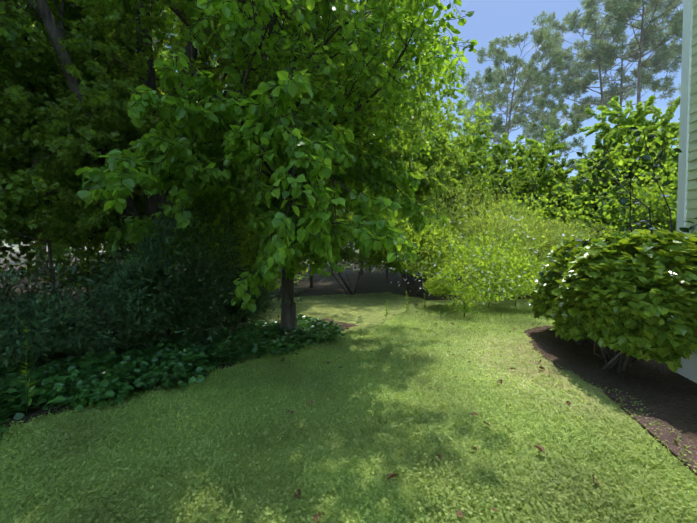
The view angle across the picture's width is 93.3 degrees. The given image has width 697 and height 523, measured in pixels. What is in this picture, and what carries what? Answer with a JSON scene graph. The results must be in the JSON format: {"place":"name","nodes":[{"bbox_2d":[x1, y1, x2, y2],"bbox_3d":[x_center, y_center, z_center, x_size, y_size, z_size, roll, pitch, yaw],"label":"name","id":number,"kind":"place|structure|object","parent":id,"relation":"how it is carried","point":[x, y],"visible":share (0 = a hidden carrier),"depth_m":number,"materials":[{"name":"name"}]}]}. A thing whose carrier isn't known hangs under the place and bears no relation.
{"place":"outdoors","nodes":[
{"label":"outdoors","id":0,"kind":"place"},
{"bbox_2d":[0,252,539,427],"bbox_3d":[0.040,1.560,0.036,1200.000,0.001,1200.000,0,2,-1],"label":"ground","id":1,"kind":"structure","parent":0,"point":[373,281],"depth_m":13.76,"materials":[{"name":"brown soil"}]},
{"bbox_2d":[0,180,24,272],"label":"edge bush","id":2,"kind":"object","parent":1,"relation":"on","point":[5,230],"visible":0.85,"depth_m":4.56,"materials":[{"name":"green plant"}]},
{"bbox_2d":[18,328,36,416],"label":"tall weed","id":3,"kind":"object","parent":1,"relation":"on","point":[26,374],"visible":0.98,"depth_m":3.10,"materials":[{"name":"green plant"}]},
{"bbox_2d":[25,5,46,274],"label":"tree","id":4,"kind":"object","parent":1,"relation":"on","point":[45,263],"depth_m":21.83,"materials":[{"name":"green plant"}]},
{"bbox_2d":[2,9,87,263],"bbox_3d":[-10.896,-4.694,8.823,7.698,12.249,12.347,2,2,41],"label":"tree","id":5,"kind":"object","parent":1,"relation":"on","point":[40,245],"depth_m":11.00,"materials":[{"name":"green plant"}]},
{"bbox_2d":[0,243,112,348],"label":"juniper shrub","id":6,"kind":"object","parent":1,"relation":"on","point":[73,269],"visible":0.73,"depth_m":3.89,"materials":[{"name":"green plant"}]},
{"bbox_2d":[0,56,126,258],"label":"tree","id":7,"kind":"object","parent":1,"relation":"on","point":[21,237],"depth_m":6.75,"materials":[{"name":"green plant"}]},
{"bbox_2d":[0,0,165,241],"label":"tree","id":8,"kind":"object","parent":1,"relation":"on","point":[36,82],"visible":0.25,"depth_m":5.16,"materials":[{"name":"green plant"}]},
{"bbox_2d":[0,122,176,288],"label":"edge bush","id":9,"kind":"object","parent":1,"relation":"on","point":[99,235],"visible":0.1,"depth_m":7.26,"materials":[{"name":"green plant"}]},
{"bbox_2d":[0,1,178,267],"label":"tree","id":10,"kind":"object","parent":1,"relation":"on","point":[32,209],"depth_m":8.22,"materials":[{"name":"green plant"}]},
{"bbox_2d":[34,10,176,193],"bbox_3d":[-14.292,-9.721,20.562,9.026,21.601,9.501,-1,2,-28],"label":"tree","id":11,"kind":"object","parent":1,"relation":"on","point":[158,42],"depth_m":22.05,"materials":[{"name":"green plant"}]},
{"bbox_2d":[0,1,223,285],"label":"tree","id":12,"kind":"object","parent":1,"relation":"on","point":[167,54],"depth_m":10.35,"materials":[{"name":"green plant"}]},
{"bbox_2d":[0,0,253,311],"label":"tree","id":13,"kind":"object","parent":1,"relation":"on","point":[59,147],"visible":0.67,"depth_m":5.00,"materials":[{"name":"green plant"}]},
{"bbox_2d":[66,26,200,250],"bbox_3d":[-7.080,-4.222,11.091,5.599,11.136,8.980,0,2,-14],"label":"tree","id":14,"kind":"object","parent":1,"relation":"on","point":[132,53],"visible":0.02,"depth_m":8.85,"materials":[{"name":"green plant"}]},
{"bbox_2d":[0,0,270,315],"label":"tree","id":15,"kind":"object","parent":1,"relation":"on","point":[75,72],"visible":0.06,"depth_m":5.94,"materials":[{"name":"green plant"}]},
{"bbox_2d":[67,1,226,241],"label":"tree","id":16,"kind":"object","parent":1,"relation":"on","point":[190,19],"visible":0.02,"depth_m":8.25,"materials":[{"name":"green plant"}]},
{"bbox_2d":[0,257,303,368],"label":"juniper shrub","id":17,"kind":"object","parent":1,"relation":"on","point":[67,336],"visible":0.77,"depth_m":4.53,"materials":[{"name":"green plant"}]},
{"bbox_2d":[87,197,241,338],"bbox_3d":[-2.909,0.059,5.714,2.614,2.751,2.498,2,2,44],"label":"juniper shrub","id":18,"kind":"object","parent":1,"relation":"on","point":[145,279],"visible":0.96,"depth_m":4.99,"materials":[{"name":"green plant"}]},
{"bbox_2d":[0,313,348,440],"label":"ivy ground cover","id":19,"kind":"object","parent":1,"relation":"on","point":[92,377],"visible":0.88,"depth_m":4.09,"materials":[{"name":"green plant"}]},
{"bbox_2d":[0,0,364,258],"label":"tree","id":20,"kind":"object","parent":1,"relation":"on","point":[237,208],"depth_m":7.39,"materials":[{"name":"green plant"}]},
{"bbox_2d":[117,255,274,321],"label":"juniper shrub","id":21,"kind":"object","parent":1,"relation":"on","point":[234,309],"visible":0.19,"depth_m":6.97,"materials":[{"name":"green plant"}]},
{"bbox_2d":[153,21,302,90],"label":"tree","id":22,"kind":"object","parent":1,"relation":"on","point":[163,53],"depth_m":12.50,"materials":[{"name":"green plant"}]},
{"bbox_2d":[179,165,287,275],"bbox_3d":[-3.289,-0.763,9.385,4.218,4.189,5.615,-1,2,-30],"label":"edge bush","id":23,"kind":"object","parent":1,"relation":"on","point":[235,232],"visible":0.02,"depth_m":8.70,"materials":[{"name":"green plant"}]},
{"bbox_2d":[0,0,471,268],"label":"tree","id":24,"kind":"object","parent":1,"relation":"on","point":[48,24],"visible":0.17,"depth_m":6.59,"materials":[{"name":"green plant"}]},
{"bbox_2d":[165,196,350,298],"bbox_3d":[-2.258,-0.355,8.175,4.643,3.411,2.984,0,2,-12],"label":"edge bush","id":25,"kind":"object","parent":1,"relation":"on","point":[241,264],"visible":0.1,"depth_m":7.83,"materials":[{"name":"green plant"}]},
{"bbox_2d":[221,164,304,275],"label":"tree","id":26,"kind":"object","parent":1,"relation":"on","point":[251,235],"visible":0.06,"depth_m":8.88,"materials":[{"name":"green plant"}]},
{"bbox_2d":[102,292,427,362],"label":"grass","id":27,"kind":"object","parent":1,"relation":"on","point":[361,311],"visible":0.35,"depth_m":8.65,"materials":[{"name":"green plant"}]},
{"bbox_2d":[384,299,389,316],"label":"tall weed","id":28,"kind":"object","parent":27,"relation":"on","point":[386,308],"visible":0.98,"depth_m":7.63,"materials":[{"name":"green plant"}]},
{"bbox_2d":[76,0,477,329],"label":"mulberry tree","id":29,"kind":"object","parent":1,"relation":"on","point":[295,229],"visible":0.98,"depth_m":4.25,"materials":[{"name":"green plant"}]},
{"bbox_2d":[210,15,373,250],"bbox_3d":[-2.406,-4.580,11.721,6.676,11.859,6.839,1,2,38],"label":"tree","id":30,"kind":"object","parent":1,"relation":"on","point":[227,77],"depth_m":10.62,"materials":[{"name":"green plant"}]},
{"bbox_2d":[228,318,357,339],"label":"tree soil","id":31,"kind":"structure","parent":1,"relation":"on","point":[346,325],"depth_m":6.98,"materials":[{"name":"brown soil"}]},
{"bbox_2d":[263,26,365,287],"bbox_3d":[-1.637,-3.956,13.049,5.530,10.591,4.394,-2,2,-42],"label":"tree","id":32,"kind":"object","parent":1,"relation":"on","point":[311,277],"depth_m":13.96,"materials":[{"name":"green plant"}]},
{"bbox_2d":[312,43,414,275],"bbox_3d":[-0.143,-6.876,20.565,8.824,15.926,8.941,1,2,27],"label":"tree","id":33,"kind":"object","parent":1,"relation":"on","point":[361,273],"depth_m":20.93,"materials":[{"name":"green plant"}]},
{"bbox_2d":[327,190,413,294],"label":"edge bush","id":34,"kind":"object","parent":1,"relation":"on","point":[373,262],"visible":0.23,"depth_m":11.03,"materials":[{"name":"green plant"}]},
{"bbox_2d":[349,0,404,261],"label":"tree","id":35,"kind":"object","parent":1,"relation":"on","point":[383,63],"depth_m":36.77,"materials":[{"name":"green plant"}]},
{"bbox_2d":[352,42,467,280],"bbox_3d":[2.354,-5.376,16.635,7.418,13.177,7.599,-1,2,-32],"label":"tree","id":36,"kind":"object","parent":1,"relation":"on","point":[422,150],"visible":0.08,"depth_m":15.74,"materials":[{"name":"green plant"}]},
{"bbox_2d":[363,70,458,288],"bbox_3d":[1.730,-3.588,13.857,4.056,9.776,5.104,0,2,-8],"label":"tree","id":37,"kind":"object","parent":1,"relation":"on","point":[426,184],"visible":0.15,"depth_m":12.28,"materials":[{"name":"green plant"}]},
{"bbox_2d":[385,116,460,282],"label":"tree","id":38,"kind":"object","parent":1,"relation":"on","point":[447,161],"visible":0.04,"depth_m":14.46,"materials":[{"name":"green plant"}]},
{"bbox_2d":[345,187,504,283],"bbox_3d":[3.355,-1.508,14.719,7.296,5.360,4.689,0,2,2],"label":"edge bush","id":39,"kind":"object","parent":1,"relation":"on","point":[452,229],"visible":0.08,"depth_m":13.59,"materials":[{"name":"green plant"}]},
{"bbox_2d":[382,184,482,295],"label":"edge bush","id":40,"kind":"object","parent":1,"relation":"on","point":[400,266],"visible":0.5,"depth_m":10.95,"materials":[{"name":"green plant"}]},
{"bbox_2d":[407,72,479,277],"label":"tree","id":41,"kind":"object","parent":1,"relation":"on","point":[443,121],"visible":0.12,"depth_m":18.50,"materials":[{"name":"green plant"}]},
{"bbox_2d":[421,108,482,156],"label":"tree","id":42,"kind":"object","parent":1,"relation":"on","point":[457,127],"depth_m":26.63,"materials":[{"name":"green plant"}]},
{"bbox_2d":[418,107,493,275],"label":"tree","id":43,"kind":"object","parent":1,"relation":"on","point":[463,145],"visible":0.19,"depth_m":15.51,"materials":[{"name":"green plant"}]},
{"bbox_2d":[423,136,498,247],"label":"tree","id":44,"kind":"object","parent":1,"relation":"on","point":[455,175],"visible":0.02,"depth_m":15.99,"materials":[{"name":"green plant"}]},
{"bbox_2d":[419,86,537,202],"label":"tree","id":45,"kind":"object","parent":1,"relation":"on","point":[479,141],"visible":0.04,"depth_m":21.69,"materials":[{"name":"green plant"}]},
{"bbox_2d":[448,172,512,251],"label":"tree","id":46,"kind":"object","parent":1,"relation":"on","point":[470,180],"visible":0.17,"depth_m":14.36,"materials":[{"name":"green plant"}]},
{"bbox_2d":[455,103,507,157],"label":"tree","id":47,"kind":"object","parent":1,"relation":"on","point":[495,127],"visible":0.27,"depth_m":30.44,"materials":[{"name":"green plant"}]},
{"bbox_2d":[452,135,527,210],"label":"tree","id":48,"kind":"object","parent":1,"relation":"on","point":[482,170],"visible":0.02,"depth_m":18.99,"materials":[{"name":"green plant"}]},
{"bbox_2d":[480,136,530,203],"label":"tree","id":49,"kind":"object","parent":1,"relation":"on","point":[490,154],"depth_m":25.07,"materials":[{"name":"green plant"}]},
{"bbox_2d":[459,59,553,168],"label":"pine","id":50,"kind":"object","parent":1,"relation":"on","point":[498,72],"visible":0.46,"depth_m":42.62,"materials":[{"name":"green plant"}]},
{"bbox_2d":[452,10,567,165],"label":"pine","id":51,"kind":"object","parent":1,"relation":"on","point":[539,35],"visible":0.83,"depth_m":32.59,"materials":[{"name":"green plant"}]},
{"bbox_2d":[486,132,541,200],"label":"tree","id":52,"kind":"object","parent":1,"relation":"on","point":[496,164],"visible":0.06,"depth_m":19.99,"materials":[{"name":"green plant"}]},
{"bbox_2d":[503,139,534,172],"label":"tree","id":53,"kind":"object","parent":1,"relation":"on","point":[507,167],"depth_m":27.77,"materials":[{"name":"green plant"}]},
{"bbox_2d":[463,168,575,274],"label":"edge bush","id":54,"kind":"object","parent":1,"relation":"on","point":[532,204],"visible":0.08,"depth_m":13.95,"materials":[{"name":"green plant"}]},
{"bbox_2d":[411,174,630,292],"bbox_3d":[5.006,-1.477,13.540,6.834,5.328,10.455,-1,2,-27],"label":"feathery shrub","id":55,"kind":"object","parent":1,"relation":"on","point":[551,240],"visible":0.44,"depth_m":11.02,"materials":[{"name":"green plant"}]},
{"bbox_2d":[488,133,580,254],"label":"tree","id":56,"kind":"object","parent":1,"relation":"on","point":[542,160],"visible":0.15,"depth_m":14.67,"materials":[{"name":"green plant"}]},
{"bbox_2d":[499,156,580,279],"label":"tree","id":57,"kind":"object","parent":1,"relation":"on","point":[523,190],"visible":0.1,"depth_m":17.78,"materials":[{"name":"green plant"}]},
{"bbox_2d":[516,122,581,197],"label":"tree","id":58,"kind":"object","parent":1,"relation":"on","point":[553,147],"depth_m":18.54,"materials":[{"name":"green plant"}]},
{"bbox_2d":[508,102,591,171],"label":"pine","id":59,"kind":"object","parent":1,"relation":"on","point":[554,125],"visible":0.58,"depth_m":25.38,"materials":[{"name":"green plant"}]},
{"bbox_2d":[515,62,593,163],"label":"pine","id":60,"kind":"object","parent":1,"relation":"on","point":[561,99],"visible":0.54,"depth_m":36.82,"materials":[{"name":"green plant"}]},
{"bbox_2d":[535,95,674,243],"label":"tree","id":61,"kind":"object","parent":1,"relation":"on","point":[639,120],"visible":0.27,"depth_m":13.95,"materials":[{"name":"green plant"}]},
{"bbox_2d":[535,125,679,251],"bbox_3d":[9.197,-1.201,10.405,6.738,5.027,5.062,-1,2,-19],"label":"edge bush","id":62,"kind":"object","parent":1,"relation":"on","point":[647,200],"visible":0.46,"depth_m":10.56,"materials":[{"name":"green plant"}]},
{"bbox_2d":[537,0,678,144],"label":"pine","id":63,"kind":"object","parent":1,"relation":"on","point":[571,20],"visible":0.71,"depth_m":32.71,"materials":[{"name":"green plant"}]},
{"bbox_2d":[523,326,696,444],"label":"mulch bed","id":64,"kind":"object","parent":1,"relation":"on","point":[670,397],"depth_m":4.05,"materials":[{"name":"brown soil"}]},
{"bbox_2d":[603,390,696,475],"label":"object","id":65,"kind":"object","parent":64,"relation":"on","point":[643,419],"visible":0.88,"depth_m":2.84,"materials":[{"name":"brown stone"}]},
{"bbox_2d":[529,227,696,372],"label":"aucuba shrub","id":66,"kind":"object","parent":1,"relation":"on","point":[636,296],"visible":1,"depth_m":3.71,"materials":[{"name":"green plant"}]},
{"bbox_2d":[574,95,663,234],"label":"tree","id":67,"kind":"object","parent":1,"relation":"on","point":[610,120],"visible":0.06,"depth_m":16.24,"materials":[{"name":"green plant"}]},
{"bbox_2d":[566,2,681,118],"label":"pine","id":68,"kind":"object","parent":1,"relation":"on","point":[624,80],"visible":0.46,"depth_m":35.43,"materials":[{"name":"green plant"}]},
{"bbox_2d":[578,0,682,109],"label":"pine","id":69,"kind":"object","parent":1,"relation":"on","point":[675,25],"visible":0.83,"depth_m":29.99,"materials":[{"name":"green plant"}]},
{"bbox_2d":[602,133,678,229],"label":"edge bush","id":70,"kind":"object","parent":1,"relation":"on","point":[665,139],"visible":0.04,"depth_m":12.59,"materials":[{"name":"green plant"}]},
{"bbox_2d":[604,106,679,232],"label":"tree","id":71,"kind":"object","parent":1,"relation":"on","point":[668,127],"depth_m":16.27,"materials":[{"name":"green plant"}]},
{"bbox_2d":[618,96,679,229],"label":"tree","id":72,"kind":"object","parent":1,"relation":"on","point":[664,124],"visible":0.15,"depth_m":12.72,"materials":[{"name":"green plant"}]},
{"bbox_2d":[651,0,682,106],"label":"pine","id":73,"kind":"object","parent":1,"relation":"on","point":[676,49],"visible":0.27,"depth_m":32.27,"materials":[{"name":"green plant"}]},
{"bbox_2d":[676,0,696,382],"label":"house","id":74,"kind":"structure","parent":1,"relation":"on","point":[687,190],"depth_m":4.02,"materials":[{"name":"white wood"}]},
{"bbox_2d":[2,0,682,251],"label":"sky","id":75,"kind":"structure","parent":0,"point":[491,19],"materials":[{"name":"blue"}]},
{"bbox_2d":[0,299,696,522],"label":"lawn","id":76,"kind":"structure","parent":0,"point":[520,303],"depth_m":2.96,"materials":[{"name":"green plant"}]},
{"bbox_2d":[438,269,490,315],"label":"flowering shrub","id":77,"kind":"object","parent":76,"relation":"on","point":[465,302],"visible":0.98,"depth_m":7.69,"materials":[{"name":"green plant"}]},
{"bbox_2d":[401,206,545,306],"bbox_3d":[3.229,-0.125,8.561,3.847,2.896,3.188,0,2,-1],"label":"flowering shrub","id":78,"kind":"object","parent":76,"relation":"on","point":[499,292],"visible":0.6,"depth_m":8.37,"materials":[{"name":"green plant"}]},
{"bbox_2d":[382,222,565,306],"bbox_3d":[3.578,0.182,8.915,3.466,2.259,4.960,-1,2,-29],"label":"flowering shrub","id":79,"kind":"object","parent":76,"relation":"on","point":[446,278],"visible":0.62,"depth_m":8.34,"materials":[{"name":"green plant"}]},
{"bbox_2d":[281,311,678,521],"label":"fallen leaves","id":80,"kind":"object","parent":76,"relation":"on","point":[458,512],"visible":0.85,"depth_m":2.50,"materials":[{"name":"brown plant"}]},
{"bbox_2d":[454,230,573,305],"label":"flowering shrub","id":81,"kind":"object","parent":76,"relation":"on","point":[531,269],"visible":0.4,"depth_m":9.02,"materials":[{"name":"green plant"}]},
{"bbox_2d":[538,126,696,373],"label":"tree","id":82,"kind":"object","parent":76,"relation":"on","point":[623,202],"visible":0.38,"depth_m":4.26,"materials":[{"name":"green plant"}]}
]}

